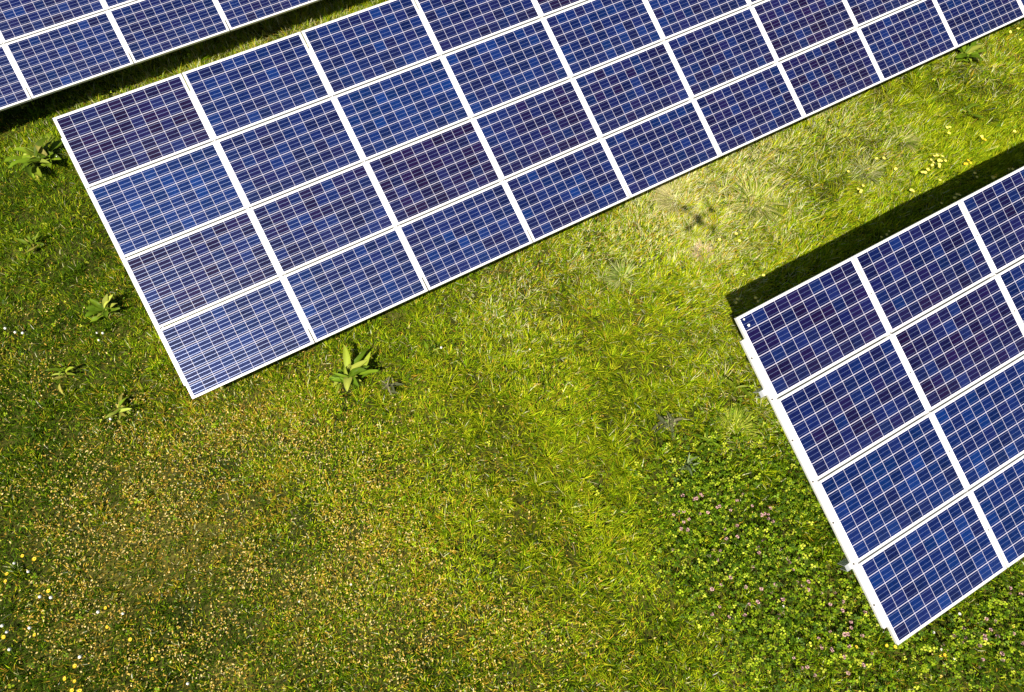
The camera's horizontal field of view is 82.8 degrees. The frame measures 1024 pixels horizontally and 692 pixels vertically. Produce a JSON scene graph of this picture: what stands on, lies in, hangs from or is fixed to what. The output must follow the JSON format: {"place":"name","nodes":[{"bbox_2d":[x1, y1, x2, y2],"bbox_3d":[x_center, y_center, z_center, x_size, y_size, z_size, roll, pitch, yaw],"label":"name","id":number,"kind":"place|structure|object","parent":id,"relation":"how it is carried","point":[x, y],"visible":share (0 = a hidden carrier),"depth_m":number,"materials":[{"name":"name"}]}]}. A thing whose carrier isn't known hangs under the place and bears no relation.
{"place":"outdoors","nodes":[
{"label":"outdoors","id":0,"kind":"place"},
{"bbox_2d":[0,0,1023,691],"bbox_3d":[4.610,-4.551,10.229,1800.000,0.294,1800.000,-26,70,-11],"label":"ground","id":1,"kind":"structure","parent":0,"point":[272,582],"depth_m":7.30,"materials":[{"name":"plant"}]},
{"bbox_2d":[14,232,43,254],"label":"dock plant","id":2,"kind":"object","parent":1,"relation":"on","point":[29,241],"visible":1,"depth_m":8.63,"materials":[{"name":"green plant"}]},
{"bbox_2d":[4,137,62,178],"bbox_3d":[-7.544,-2.917,9.268,0.959,0.371,0.824,-26,70,-11],"label":"dock plant","id":3,"kind":"object","parent":1,"relation":"on","point":[37,155],"visible":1,"depth_m":9.23,"materials":[{"name":"green plant"}]},
{"bbox_2d":[27,132,55,148],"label":"grass tussock","id":4,"kind":"object","parent":1,"relation":"on","point":[46,136],"depth_m":9.59,"materials":[{"name":"green plant"}]},
{"bbox_2d":[45,366,74,394],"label":"dock plant","id":5,"kind":"object","parent":1,"relation":"on","point":[60,370],"visible":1,"depth_m":7.84,"materials":[{"name":"green plant"}]},
{"bbox_2d":[84,294,119,321],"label":"dock plant","id":6,"kind":"object","parent":1,"relation":"on","point":[96,307],"visible":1,"depth_m":8.18,"materials":[{"name":"green plant"}]},
{"bbox_2d":[105,391,131,422],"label":"dock plant","id":7,"kind":"object","parent":1,"relation":"on","point":[121,409],"visible":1,"depth_m":7.63,"materials":[{"name":"green plant"}]},
{"bbox_2d":[0,0,319,110],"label":"solar array","id":8,"kind":"object","parent":1,"relation":"on","point":[47,47],"visible":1,"depth_m":9.63,"materials":[{"name":"blue"}]},
{"bbox_2d":[329,345,379,392],"bbox_3d":[-2.186,0.287,7.859,0.667,0.232,0.658,-26,70,-11],"label":"dock plant","id":9,"kind":"object","parent":1,"relation":"on","point":[347,374],"visible":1,"depth_m":7.83,"materials":[{"name":"green plant"}]},
{"bbox_2d":[381,376,403,394],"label":"dock plant","id":10,"kind":"object","parent":1,"relation":"on","point":[392,385],"visible":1,"depth_m":7.83,"materials":[{"name":"grey plant"}]},
{"bbox_2d":[424,339,442,358],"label":"dock plant","id":11,"kind":"object","parent":1,"relation":"on","point":[429,349],"visible":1,"depth_m":8.01,"materials":[{"name":"green plant"}]},
{"bbox_2d":[0,9,1021,691],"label":"seed heads","id":12,"kind":"object","parent":1,"relation":"on","point":[132,491],"visible":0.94,"depth_m":7.05,"materials":[{"name":"yellow plant"}]},
{"bbox_2d":[0,0,1023,691],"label":"clover","id":13,"kind":"object","parent":1,"relation":"on","point":[734,562],"depth_m":6.87,"materials":[{"name":"green plant"}]},
{"bbox_2d":[52,0,1023,398],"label":"solar array","id":14,"kind":"object","parent":1,"relation":"on","point":[260,140],"visible":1,"depth_m":8.13,"materials":[{"name":"blue"}]},
{"bbox_2d":[602,256,643,295],"bbox_3d":[1.637,-1.045,8.508,0.713,0.333,0.681,-10,67,-5],"label":"grass tussock","id":15,"kind":"object","parent":1,"relation":"on","point":[616,270],"depth_m":8.52,"materials":[{"name":"green plant"}]},
{"bbox_2d":[651,409,684,439],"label":"dock plant","id":16,"kind":"object","parent":1,"relation":"on","point":[671,421],"visible":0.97,"depth_m":7.68,"materials":[{"name":"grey plant"}]},
{"bbox_2d":[651,176,691,216],"bbox_3d":[2.498,-2.338,9.083,0.721,0.297,0.927,8,67,3],"label":"grass tussock","id":17,"kind":"object","parent":1,"relation":"on","point":[663,192],"depth_m":9.08,"materials":[{"name":"yellow plant"}]},
{"bbox_2d":[681,452,699,475],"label":"dock plant","id":18,"kind":"object","parent":1,"relation":"on","point":[687,466],"visible":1,"depth_m":7.43,"materials":[{"name":"green plant"}]},
{"bbox_2d":[689,239,717,266],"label":"grass tussock","id":19,"kind":"object","parent":1,"relation":"on","point":[699,251],"depth_m":8.69,"materials":[{"name":"beige plant"}]},
{"bbox_2d":[693,427,723,452],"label":"dock plant","id":20,"kind":"object","parent":1,"relation":"on","point":[707,444],"visible":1,"depth_m":7.53,"materials":[{"name":"green plant"}]},
{"bbox_2d":[709,402,762,446],"bbox_3d":[2.969,1.029,7.667,0.778,0.348,0.675,7,67,2],"label":"grass tussock","id":21,"kind":"object","parent":1,"relation":"on","point":[737,414],"depth_m":7.66,"materials":[{"name":"green plant"}]},
{"bbox_2d":[723,373,754,397],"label":"dock plant","id":22,"kind":"object","parent":1,"relation":"on","point":[743,389],"visible":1,"depth_m":7.83,"materials":[{"name":"green plant"}]},
{"bbox_2d":[721,168,789,230],"bbox_3d":[3.803,-2.254,9.028,1.174,0.475,1.168,-26,70,-11],"label":"grass tussock","id":23,"kind":"object","parent":1,"relation":"on","point":[768,207],"depth_m":9.00,"materials":[{"name":"plant"}]},
{"bbox_2d":[759,132,786,141],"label":"grass tussock","id":24,"kind":"object","parent":1,"relation":"on","point":[772,136],"depth_m":9.62,"materials":[{"name":"green plant"}]},
{"bbox_2d":[847,152,884,186],"bbox_3d":[5.720,-2.826,9.326,0.737,0.316,0.705,41,72,15],"label":"grass tussock","id":25,"kind":"object","parent":1,"relation":"on","point":[873,172],"depth_m":9.32,"materials":[{"name":"green plant"}]},
{"bbox_2d":[734,166,1023,644],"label":"solar array","id":26,"kind":"object","parent":1,"relation":"on","point":[906,442],"visible":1,"depth_m":6.56,"materials":[{"name":"blue"}]},
{"bbox_2d":[883,124,924,154],"bbox_3d":[6.443,-3.430,9.579,0.750,0.302,0.756,-26,70,-11],"label":"grass tussock","id":27,"kind":"object","parent":1,"relation":"on","point":[908,136],"depth_m":9.56,"materials":[{"name":"green plant"}]},
{"bbox_2d":[955,39,986,63],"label":"dock plant","id":28,"kind":"object","parent":1,"relation":"on","point":[969,49],"visible":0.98,"depth_m":10.28,"materials":[{"name":"green plant"}]},
{"bbox_2d":[961,103,985,118],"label":"dock plant","id":29,"kind":"object","parent":1,"relation":"on","point":[971,106],"visible":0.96,"depth_m":9.79,"materials":[{"name":"green plant"}]}
]}

